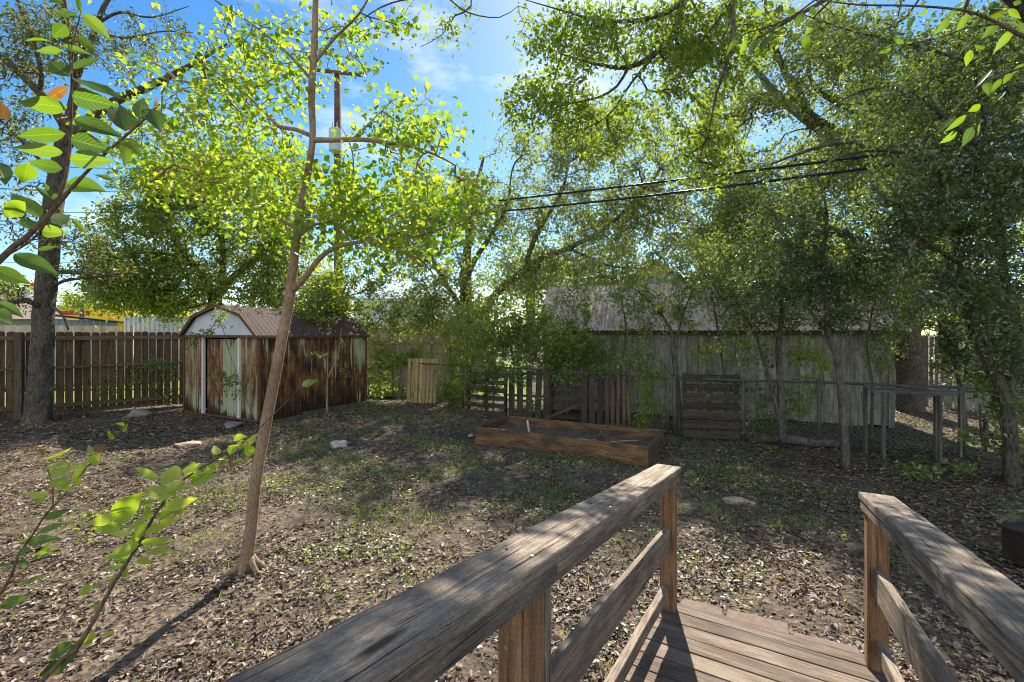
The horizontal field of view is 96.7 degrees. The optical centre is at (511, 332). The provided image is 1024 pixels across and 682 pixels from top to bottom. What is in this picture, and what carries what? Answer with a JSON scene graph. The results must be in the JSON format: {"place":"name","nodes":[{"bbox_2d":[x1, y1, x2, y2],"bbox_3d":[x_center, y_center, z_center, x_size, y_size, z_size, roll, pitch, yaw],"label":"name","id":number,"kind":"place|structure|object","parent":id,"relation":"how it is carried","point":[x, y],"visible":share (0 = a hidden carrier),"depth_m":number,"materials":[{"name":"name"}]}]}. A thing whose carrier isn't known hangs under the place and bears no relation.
{"place":"outdoors","nodes":[
{"label":"outdoors","id":0,"kind":"place"},
{"bbox_2d":[5,360,533,414],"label":"neighbour lawn","id":1,"kind":"structure","parent":0,"point":[524,391],"depth_m":13.69,"materials":[{"name":"green plant"}]},
{"bbox_2d":[0,291,66,325],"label":"house","id":2,"kind":"structure","parent":1,"relation":"on","point":[20,321],"depth_m":26.00,"materials":[{"name":"grey"}]},
{"bbox_2d":[0,273,106,319],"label":"tree","id":3,"kind":"object","parent":1,"relation":"on","point":[71,301],"visible":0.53,"depth_m":32.87,"materials":[{"name":"green plant"}]},
{"bbox_2d":[0,325,134,384],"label":"board fence","id":4,"kind":"object","parent":1,"relation":"on","point":[25,329],"visible":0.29,"depth_m":16.09,"materials":[{"name":"wood"}]},
{"bbox_2d":[55,314,123,325],"bbox_3d":[-20.784,0.450,22.069,3.210,2.760,0.538,0,0,-9],"label":"lean to","id":5,"kind":"object","parent":1,"relation":"on","point":[92,322],"visible":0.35,"depth_m":22.17,"materials":[{"name":"grey metal"}]},
{"bbox_2d":[59,305,191,331],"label":"store building","id":6,"kind":"structure","parent":1,"relation":"on","point":[105,316],"depth_m":42.00,"materials":[{"name":"yellow paint"}]},
{"bbox_2d":[124,316,188,377],"bbox_3d":[-13.812,0.580,18.227,3.109,2.500,0.115,0,0,-7],"label":"metal fence","id":7,"kind":"object","parent":1,"relation":"on","point":[141,327],"visible":0.12,"depth_m":18.14,"materials":[{"name":"grey metal"}]},
{"bbox_2d":[189,301,232,312],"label":"warehouse","id":8,"kind":"structure","parent":1,"relation":"on","point":[204,306],"depth_m":51.99,"materials":[{"name":"grey metal"}]},
{"bbox_2d":[352,293,452,320],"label":"warehouse","id":9,"kind":"structure","parent":1,"relation":"on","point":[376,304],"depth_m":36.00,"materials":[{"name":"grey metal"}]},
{"bbox_2d":[367,379,464,398],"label":"weed clump","id":10,"kind":"object","parent":1,"relation":"on","point":[395,391],"visible":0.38,"depth_m":12.79,"materials":[{"name":"green plant"}]},
{"bbox_2d":[360,321,474,327],"bbox_3d":[-3.562,0.690,17.277,4.714,2.280,0.115,0,0,-6],"label":"metal fence","id":11,"kind":"object","parent":1,"relation":"on","point":[398,322],"visible":0.04,"depth_m":17.13,"materials":[{"name":"grey metal"}]},
{"bbox_2d":[367,328,484,387],"bbox_3d":[-3.015,0.833,14.740,4.415,1.995,0.140,0,0,5],"label":"board fence","id":12,"kind":"object","parent":1,"relation":"on","point":[426,343],"visible":0.1,"depth_m":14.79,"materials":[{"name":"wood"}]},
{"bbox_2d":[0,335,1023,681],"bbox_3d":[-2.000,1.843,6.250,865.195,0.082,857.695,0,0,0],"label":"ground","id":13,"kind":"structure","parent":0,"point":[474,485],"depth_m":4.39,"materials":[{"name":"brown soil"}]},
{"bbox_2d":[0,422,127,608],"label":"leafy branch","id":14,"kind":"object","parent":13,"relation":"on","point":[62,483],"visible":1,"depth_m":1.35,"materials":[{"name":"green plant"}]},
{"bbox_2d":[0,0,164,324],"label":"leafy branch","id":15,"kind":"object","parent":13,"relation":"on","point":[87,156],"visible":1,"depth_m":1.12,"materials":[{"name":"green plant"}]},
{"bbox_2d":[0,331,182,420],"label":"privacy fence","id":16,"kind":"object","parent":13,"relation":"on","point":[103,355],"visible":0.72,"depth_m":10.48,"materials":[{"name":"brown wood"}]},
{"bbox_2d":[94,355,181,404],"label":"vine","id":17,"kind":"object","parent":16,"relation":"attached to","point":[151,365],"visible":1,"depth_m":10.92,"materials":[{"name":"green plant"}]},
{"bbox_2d":[0,0,227,425],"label":"old tree","id":18,"kind":"object","parent":13,"relation":"on","point":[38,401],"visible":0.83,"depth_m":9.09,"materials":[{"name":"green plant"}]},
{"bbox_2d":[126,409,151,416],"bbox_3d":[-8.090,1.755,9.908,0.445,0.198,0.299,0,0,-5],"label":"rock","id":19,"kind":"object","parent":13,"relation":"on","point":[139,412],"visible":0.82,"depth_m":9.80,"materials":[{"name":"stone"}]},
{"bbox_2d":[39,379,316,681],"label":"leafy branch","id":20,"kind":"object","parent":13,"relation":"on","point":[123,510],"visible":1,"depth_m":1.33,"materials":[{"name":"green plant"}]},
{"bbox_2d":[174,441,201,446],"bbox_3d":[-5.313,1.819,7.502,0.415,0.063,0.362,0,0,-2],"label":"rock","id":21,"kind":"object","parent":13,"relation":"on","point":[190,443],"visible":0.98,"depth_m":7.39,"materials":[{"name":"beige stone"}]},
{"bbox_2d":[62,135,363,330],"bbox_3d":[-8.697,-2.052,13.816,8.951,8.504,3.959,0,0,0],"label":"leafy tree","id":22,"kind":"object","parent":13,"relation":"on","point":[156,289],"visible":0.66,"depth_m":13.16,"materials":[{"name":"green plant"}]},
{"bbox_2d":[185,307,255,423],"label":"sapling","id":23,"kind":"object","parent":13,"relation":"on","point":[209,330],"visible":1,"depth_m":9.27,"materials":[{"name":"green plant"}]},
{"bbox_2d":[224,421,242,427],"bbox_3d":[-5.500,1.802,8.980,0.341,0.078,0.531,0,0,-25],"label":"rock","id":24,"kind":"object","parent":13,"relation":"on","point":[231,424],"visible":0.99,"depth_m":8.88,"materials":[{"name":"stone"}]},
{"bbox_2d":[177,304,368,422],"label":"garden shed","id":25,"kind":"structure","parent":13,"relation":"on","point":[251,339],"depth_m":10.19,"materials":[{"name":"white paint"}]},
{"bbox_2d":[207,339,222,414],"bbox_3d":[-6.559,0.970,10.083,0.685,1.660,0.036,0,0,27],"label":"door","id":26,"kind":"structure","parent":25,"relation":"in","point":[214,346],"depth_m":10.12,"materials":[{"name":"metal"}]},
{"bbox_2d":[223,339,236,416],"bbox_3d":[-6.037,0.970,9.799,0.625,1.660,0.016,0,0,27],"label":"door","id":27,"kind":"structure","parent":25,"relation":"in","point":[229,405],"depth_m":9.83,"materials":[{"name":"white metal"}]},
{"bbox_2d":[224,267,346,317],"bbox_3d":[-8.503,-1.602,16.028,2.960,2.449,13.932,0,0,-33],"label":"roof litter","id":28,"kind":"object","parent":25,"relation":"on","point":[270,309],"visible":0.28,"depth_m":10.51,"materials":[{"name":"brown plant"}]},
{"bbox_2d":[60,0,504,578],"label":"young tree","id":29,"kind":"object","parent":13,"relation":"on","point":[418,214],"visible":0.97,"depth_m":3.50,"materials":[{"name":"green plant"}]},
{"bbox_2d":[305,328,351,413],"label":"sapling","id":30,"kind":"object","parent":13,"relation":"on","point":[327,355],"visible":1,"depth_m":9.81,"materials":[{"name":"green plant"}]},
{"bbox_2d":[330,440,346,448],"bbox_3d":[-2.768,1.786,7.283,0.255,0.129,0.277,0,0,-22],"label":"rock","id":31,"kind":"object","parent":13,"relation":"on","point":[339,444],"visible":0.9,"depth_m":7.22,"materials":[{"name":"stone"}]},
{"bbox_2d":[316,66,362,290],"bbox_3d":[-7.611,-4.875,19.776,2.214,13.612,0.851,0,0,0],"label":"utility pole","id":32,"kind":"object","parent":13,"relation":"on","point":[335,148],"visible":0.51,"depth_m":19.85,"materials":[{"name":"brown wood"}]},
{"bbox_2d":[0,188,280,191],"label":"wire","id":33,"kind":"object","parent":32,"relation":"attached to","point":[36,189],"visible":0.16,"depth_m":22.68,"materials":[{"name":"black"}]},
{"bbox_2d":[8,165,330,168],"bbox_3d":[-21.139,-8.646,23.050,27.694,2.594,0.028,0,0,12],"label":"wire","id":34,"kind":"object","parent":32,"relation":"attached to","point":[107,168],"visible":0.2,"depth_m":23.26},
{"bbox_2d":[8,254,332,262],"bbox_3d":[-21.806,-3.921,23.550,29.216,0.956,0.028,0,0,14],"label":"wire","id":35,"kind":"object","parent":32,"relation":"attached to","point":[78,262],"visible":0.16,"depth_m":23.91,"materials":[{"name":"black"}]},
{"bbox_2d":[354,146,1023,220],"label":"power cable","id":36,"kind":"object","parent":32,"relation":"attached to","point":[760,182],"visible":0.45,"depth_m":9.16,"materials":[{"name":"black rubber"}]},
{"bbox_2d":[382,136,1011,211],"bbox_3d":[0.027,-3.954,13.050,20.539,2.420,0.050,0,0,42],"label":"power cable","id":37,"kind":"object","parent":32,"relation":"attached to","point":[767,168],"visible":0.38,"depth_m":9.07,"materials":[{"name":"black rubber"}]},
{"bbox_2d":[292,245,419,337],"bbox_3d":[-4.582,-0.104,12.253,2.331,4.726,3.661,0,0,40],"label":"overhanging shrub","id":38,"kind":"object","parent":13,"relation":"on","point":[332,285],"visible":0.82,"depth_m":12.49,"materials":[{"name":"green plant"}]},
{"bbox_2d":[366,326,439,400],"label":"shrub","id":39,"kind":"object","parent":13,"relation":"on","point":[381,379],"visible":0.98,"depth_m":12.32,"materials":[{"name":"green plant"}]},
{"bbox_2d":[407,358,439,403],"bbox_3d":[-2.337,1.253,11.963,0.862,1.157,0.225,0,0,16],"label":"pallet","id":40,"kind":"object","parent":13,"relation":"on","point":[413,381],"visible":0.97,"depth_m":11.92,"materials":[{"name":"brown wood"}]},
{"bbox_2d":[433,299,491,407],"bbox_3d":[-1.237,0.585,11.329,1.540,2.848,1.048,0,0,0],"label":"shrub","id":41,"kind":"object","parent":13,"relation":"on","point":[450,391],"visible":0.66,"depth_m":11.19,"materials":[{"name":"green plant"}]},
{"bbox_2d":[464,370,507,416],"bbox_3d":[-0.564,1.331,10.015,1.054,1.003,0.162,0,0,28],"label":"pallet","id":42,"kind":"object","parent":13,"relation":"on","point":[467,410],"visible":0.77,"depth_m":9.92,"materials":[{"name":"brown wood"}]},
{"bbox_2d":[447,290,556,410],"bbox_3d":[-0.241,0.453,10.185,2.630,2.900,1.342,0,0,17],"label":"shrub","id":43,"kind":"object","parent":13,"relation":"on","point":[501,342],"visible":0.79,"depth_m":10.06,"materials":[{"name":"green plant"}]},
{"bbox_2d":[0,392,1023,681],"bbox_3d":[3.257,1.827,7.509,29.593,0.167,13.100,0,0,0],"label":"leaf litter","id":44,"kind":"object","parent":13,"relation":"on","point":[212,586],"visible":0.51,"depth_m":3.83,"materials":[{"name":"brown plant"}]},
{"bbox_2d":[0,402,1023,681],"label":"fallen twigs","id":45,"kind":"object","parent":44,"relation":"on","point":[422,556],"visible":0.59,"depth_m":4.00,"materials":[{"name":"brown wood"}]},
{"bbox_2d":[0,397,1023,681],"bbox_3d":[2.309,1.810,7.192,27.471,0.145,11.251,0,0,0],"label":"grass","id":46,"kind":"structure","parent":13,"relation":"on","point":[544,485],"depth_m":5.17,"materials":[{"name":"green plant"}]},
{"bbox_2d":[0,397,1023,681],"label":"ground cover","id":47,"kind":"object","parent":13,"relation":"on","point":[402,575],"visible":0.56,"depth_m":5.09,"materials":[{"name":"green plant"}]},
{"bbox_2d":[507,370,552,419],"bbox_3d":[0.368,1.296,9.469,0.951,1.071,0.163,0,0,18],"label":"pallet","id":48,"kind":"object","parent":13,"relation":"on","point":[520,395],"visible":0.71,"depth_m":9.41,"materials":[{"name":"brown wood"}]},
{"bbox_2d":[458,361,620,418],"bbox_3d":[0.447,1.226,9.295,3.477,1.426,0.806,0,0,30],"label":"vine","id":49,"kind":"object","parent":13,"relation":"on","point":[547,381],"visible":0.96,"depth_m":9.23,"materials":[{"name":"green plant"}]},
{"bbox_2d":[380,94,726,388],"bbox_3d":[1.153,-2.479,13.885,10.439,10.330,4.161,0,0,10],"label":"spreading tree","id":50,"kind":"object","parent":13,"relation":"on","point":[429,304],"visible":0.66,"depth_m":13.34,"materials":[{"name":"green plant"}]},
{"bbox_2d":[544,402,581,418],"bbox_3d":[1.041,1.560,9.100,0.815,0.323,0.090,0,0,-14],"label":"plank","id":51,"kind":"object","parent":13,"relation":"on","point":[564,410],"visible":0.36,"depth_m":9.08,"materials":[{"name":"brown wood"}]},
{"bbox_2d":[550,376,581,420],"bbox_3d":[1.147,1.355,9.456,0.760,0.952,0.132,0,0,15],"label":"pallet","id":52,"kind":"object","parent":13,"relation":"on","point":[567,398],"visible":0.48,"depth_m":9.42,"materials":[{"name":"brown wood"}]},
{"bbox_2d":[512,295,621,412],"bbox_3d":[1.139,0.463,9.556,2.278,2.524,1.324,0,0,0],"label":"shrub","id":53,"kind":"object","parent":13,"relation":"on","point":[584,356],"visible":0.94,"depth_m":9.41,"materials":[{"name":"green plant"}]},
{"bbox_2d":[475,415,662,466],"bbox_3d":[0.860,1.717,7.489,3.036,0.296,1.480,0,0,34],"label":"raised garden bed","id":54,"kind":"object","parent":13,"relation":"on","point":[556,436],"visible":0.98,"depth_m":7.32,"materials":[{"name":"brown wood"}]},
{"bbox_2d":[580,374,603,424],"bbox_3d":[1.578,1.325,8.934,0.455,1.012,0.142,0,0,19],"label":"pallet","id":55,"kind":"object","parent":13,"relation":"on","point":[592,401],"visible":0.8,"depth_m":8.88,"materials":[{"name":"brown wood"}]},
{"bbox_2d":[541,217,667,423],"bbox_3d":[1.925,-0.184,9.388,2.636,4.582,1.573,0,0,0],"label":"thin tree","id":56,"kind":"object","parent":13,"relation":"on","point":[601,275],"visible":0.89,"depth_m":9.30,"materials":[{"name":"green plant"}]},
{"bbox_2d":[604,375,631,426],"bbox_3d":[2.038,1.315,8.730,0.517,1.030,0.133,0,0,17],"label":"pallet","id":57,"kind":"object","parent":13,"relation":"on","point":[612,402],"visible":0.81,"depth_m":8.68,"materials":[{"name":"brown wood"}]},
{"bbox_2d":[222,464,1023,681],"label":"wooden ramp","id":58,"kind":"structure","parent":13,"relation":"on","point":[435,628],"depth_m":1.42,"materials":[{"name":"brown wood"}]},
{"bbox_2d":[627,355,681,432],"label":"vine","id":59,"kind":"object","parent":13,"relation":"on","point":[648,389],"visible":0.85,"depth_m":8.32,"materials":[{"name":"green plant"}]},
{"bbox_2d":[590,248,726,434],"bbox_3d":[2.669,0.157,8.448,2.412,3.430,1.366,0,0,11],"label":"crooked tree","id":60,"kind":"object","parent":13,"relation":"on","point":[642,296],"visible":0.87,"depth_m":8.23,"materials":[{"name":"green plant"}]},
{"bbox_2d":[474,197,869,352],"bbox_3d":[8.309,-3.224,24.904,20.988,8.831,8.149,0,0,19],"label":"tree","id":61,"kind":"object","parent":13,"relation":"on","point":[527,305],"visible":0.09,"depth_m":25.44,"materials":[{"name":"green plant"}]},
{"bbox_2d":[355,0,1023,203],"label":"overhanging tree","id":62,"kind":"object","parent":13,"relation":"on","point":[696,51],"visible":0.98,"depth_m":4.72,"materials":[{"name":"green plant"}]},
{"bbox_2d":[681,599,722,614],"bbox_3d":[1.225,1.800,2.945,0.259,0.050,0.125,0,0,29],"label":"paver","id":63,"kind":"object","parent":13,"relation":"on","point":[706,607],"visible":0.35,"depth_m":2.95,"materials":[{"name":"beige stone"}]},
{"bbox_2d":[643,218,771,430],"bbox_3d":[3.623,-0.114,8.242,2.406,3.987,1.266,0,0,-15],"label":"thin tree","id":64,"kind":"object","parent":13,"relation":"on","point":[714,250],"visible":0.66,"depth_m":8.24,"materials":[{"name":"green plant"}]},
{"bbox_2d":[392,360,1023,457],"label":"chain link fence","id":65,"kind":"object","parent":13,"relation":"on","point":[742,380],"visible":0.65,"depth_m":7.46,"materials":[{"name":"metal"}]},
{"bbox_2d":[618,374,667,431],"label":"chain link gate","id":66,"kind":"structure","parent":65,"relation":"attached to","point":[666,401],"depth_m":8.32,"materials":[{"name":"metal"}]},
{"bbox_2d":[727,372,808,440],"bbox_3d":[4.348,1.268,7.697,1.314,1.213,0.637,0,0,20],"label":"vine","id":67,"kind":"object","parent":65,"relation":"attached to","point":[770,428],"visible":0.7,"depth_m":7.69,"materials":[{"name":"green plant"}]},
{"bbox_2d":[983,403,997,441],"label":"bent stem","id":68,"kind":"object","parent":65,"relation":"attached to","point":[985,427],"visible":0.48,"depth_m":6.58,"materials":[{"name":"grey plant"}]},
{"bbox_2d":[678,337,738,430],"bbox_3d":[3.576,0.951,8.045,1.130,1.766,0.645,0,0,0],"label":"vine","id":69,"kind":"object","parent":13,"relation":"on","point":[712,349],"visible":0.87,"depth_m":8.08,"materials":[{"name":"green plant"}]},
{"bbox_2d":[682,373,740,439],"bbox_3d":[3.454,1.271,7.922,0.937,1.123,0.175,0,0,12],"label":"pallet","id":70,"kind":"object","parent":13,"relation":"on","point":[710,415],"visible":0.98,"depth_m":7.87,"materials":[{"name":"brown wood"}]},
{"bbox_2d":[538,279,914,427],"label":"barn","id":71,"kind":"structure","parent":13,"relation":"on","point":[849,351],"depth_m":9.63,"materials":[{"name":"grey wood"}]},
{"bbox_2d":[722,496,755,505],"bbox_3d":[2.425,1.794,4.865,0.331,0.086,0.205,0,0,22],"label":"rock","id":72,"kind":"object","parent":13,"relation":"on","point":[730,499],"visible":0.82,"depth_m":4.82,"materials":[{"name":"beige stone"}]},
{"bbox_2d":[680,240,822,442],"bbox_3d":[3.998,0.141,7.389,2.385,3.277,1.379,0,0,0],"label":"thin tree","id":73,"kind":"object","parent":13,"relation":"on","point":[779,400],"visible":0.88,"depth_m":7.36,"materials":[{"name":"green plant"}]},
{"bbox_2d":[726,609,788,632],"bbox_3d":[1.508,1.805,2.804,0.349,0.050,0.160,0,0,29],"label":"paver","id":74,"kind":"object","parent":13,"relation":"on","point":[766,622],"visible":0.54,"depth_m":2.82,"materials":[{"name":"beige stone"}]},
{"bbox_2d":[746,433,839,448],"bbox_3d":[4.628,1.781,7.544,1.365,0.184,0.197,0,0,20],"label":"log","id":75,"kind":"object","parent":13,"relation":"on","point":[804,441],"visible":0.78,"depth_m":7.45,"materials":[{"name":"grey wood"}]},
{"bbox_2d":[782,328,833,435],"bbox_3d":[4.990,0.888,7.602,0.975,1.925,0.627,0,0,0],"label":"vine","id":76,"kind":"object","parent":13,"relation":"on","point":[799,357],"visible":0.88,"depth_m":7.60,"materials":[{"name":"green plant"}]},
{"bbox_2d":[731,170,901,471],"bbox_3d":[4.106,-0.166,6.253,2.236,4.028,1.346,0,0,0],"label":"slender tree","id":77,"kind":"object","parent":13,"relation":"on","point":[819,272],"visible":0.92,"depth_m":6.06,"materials":[{"name":"green plant"}]},
{"bbox_2d":[794,633,859,652],"bbox_3d":[1.803,1.810,2.615,0.329,0.050,0.119,0,0,29],"label":"paver","id":78,"kind":"object","parent":13,"relation":"on","point":[845,646],"visible":0.26,"depth_m":2.62,"materials":[{"name":"beige stone"}]},
{"bbox_2d":[661,0,1023,412],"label":"broad tree","id":79,"kind":"object","parent":13,"relation":"on","point":[793,102],"visible":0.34,"depth_m":10.43,"materials":[{"name":"green plant"}]},
{"bbox_2d":[726,0,1023,146],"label":"leafy branch","id":80,"kind":"object","parent":13,"relation":"on","point":[988,87],"visible":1,"depth_m":2.40,"materials":[{"name":"green plant"}]},
{"bbox_2d":[811,248,938,442],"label":"thin tree","id":81,"kind":"object","parent":13,"relation":"on","point":[897,325],"visible":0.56,"depth_m":7.59,"materials":[{"name":"green plant"}]},
{"bbox_2d":[790,0,1023,487],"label":"tree","id":82,"kind":"object","parent":13,"relation":"on","point":[992,291],"visible":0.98,"depth_m":5.17,"materials":[{"name":"green plant"}]},
{"bbox_2d":[860,383,965,463],"bbox_3d":[5.900,1.314,6.622,1.394,1.092,0.466,0,0,8],"label":"wooden stand","id":83,"kind":"object","parent":13,"relation":"on","point":[937,422],"visible":0.89,"depth_m":6.63,"materials":[{"name":"grey wood"}]},
{"bbox_2d":[878,455,983,484],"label":"weed clump","id":84,"kind":"object","parent":13,"relation":"on","point":[925,469],"visible":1,"depth_m":5.66,"materials":[{"name":"green plant"}]},
{"bbox_2d":[921,336,946,405],"bbox_3d":[10.463,0.953,11.247,0.610,1.755,0.140,0,0,17],"label":"picket fence","id":85,"kind":"object","parent":13,"relation":"on","point":[924,342],"visible":0.48,"depth_m":11.25,"materials":[{"name":"grey wood"}]},
{"bbox_2d":[870,10,1023,353],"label":"tree","id":86,"kind":"object","parent":13,"relation":"on","point":[1017,258],"visible":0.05,"depth_m":15.04,"materials":[{"name":"green plant"}]},
{"bbox_2d":[897,265,1023,438],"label":"dark thicket","id":87,"kind":"object","parent":13,"relation":"on","point":[947,346],"visible":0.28,"depth_m":7.82,"materials":[{"name":"green plant"}]},
{"bbox_2d":[940,352,1023,473],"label":"shrub","id":88,"kind":"object","parent":13,"relation":"on","point":[980,381],"visible":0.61,"depth_m":5.69,"materials":[{"name":"green plant"}]},
{"bbox_2d":[944,345,1023,415],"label":"board fence","id":89,"kind":"object","parent":13,"relation":"on","point":[948,400],"visible":0.1,"depth_m":10.61,"materials":[{"name":"grey wood"}]},
{"bbox_2d":[996,521,1023,567],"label":"steel box","id":90,"kind":"object","parent":13,"relation":"on","point":[1012,541],"visible":1,"depth_m":3.59,"materials":[{"name":"brown metal"}]},
{"bbox_2d":[0,0,1023,334],"label":"sky","id":91,"kind":"structure","parent":0,"point":[474,71],"materials":[{"name":"blue"}]},
{"bbox_2d":[596,428,604,440],"bbox_3d":[1.367,1.614,7.109,0.158,0.272,0.110,0,0,-26],"label":"tree stump","id":92,"kind":"object","parent":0,"point":[599,437],"visible":0.72,"depth_m":7.08,"materials":[{"name":"wood"}]},
{"bbox_2d":[624,262,687,283],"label":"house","id":93,"kind":"structure","parent":0,"point":[659,281],"depth_m":30.00,"materials":[{"name":"grey"}]}
]}

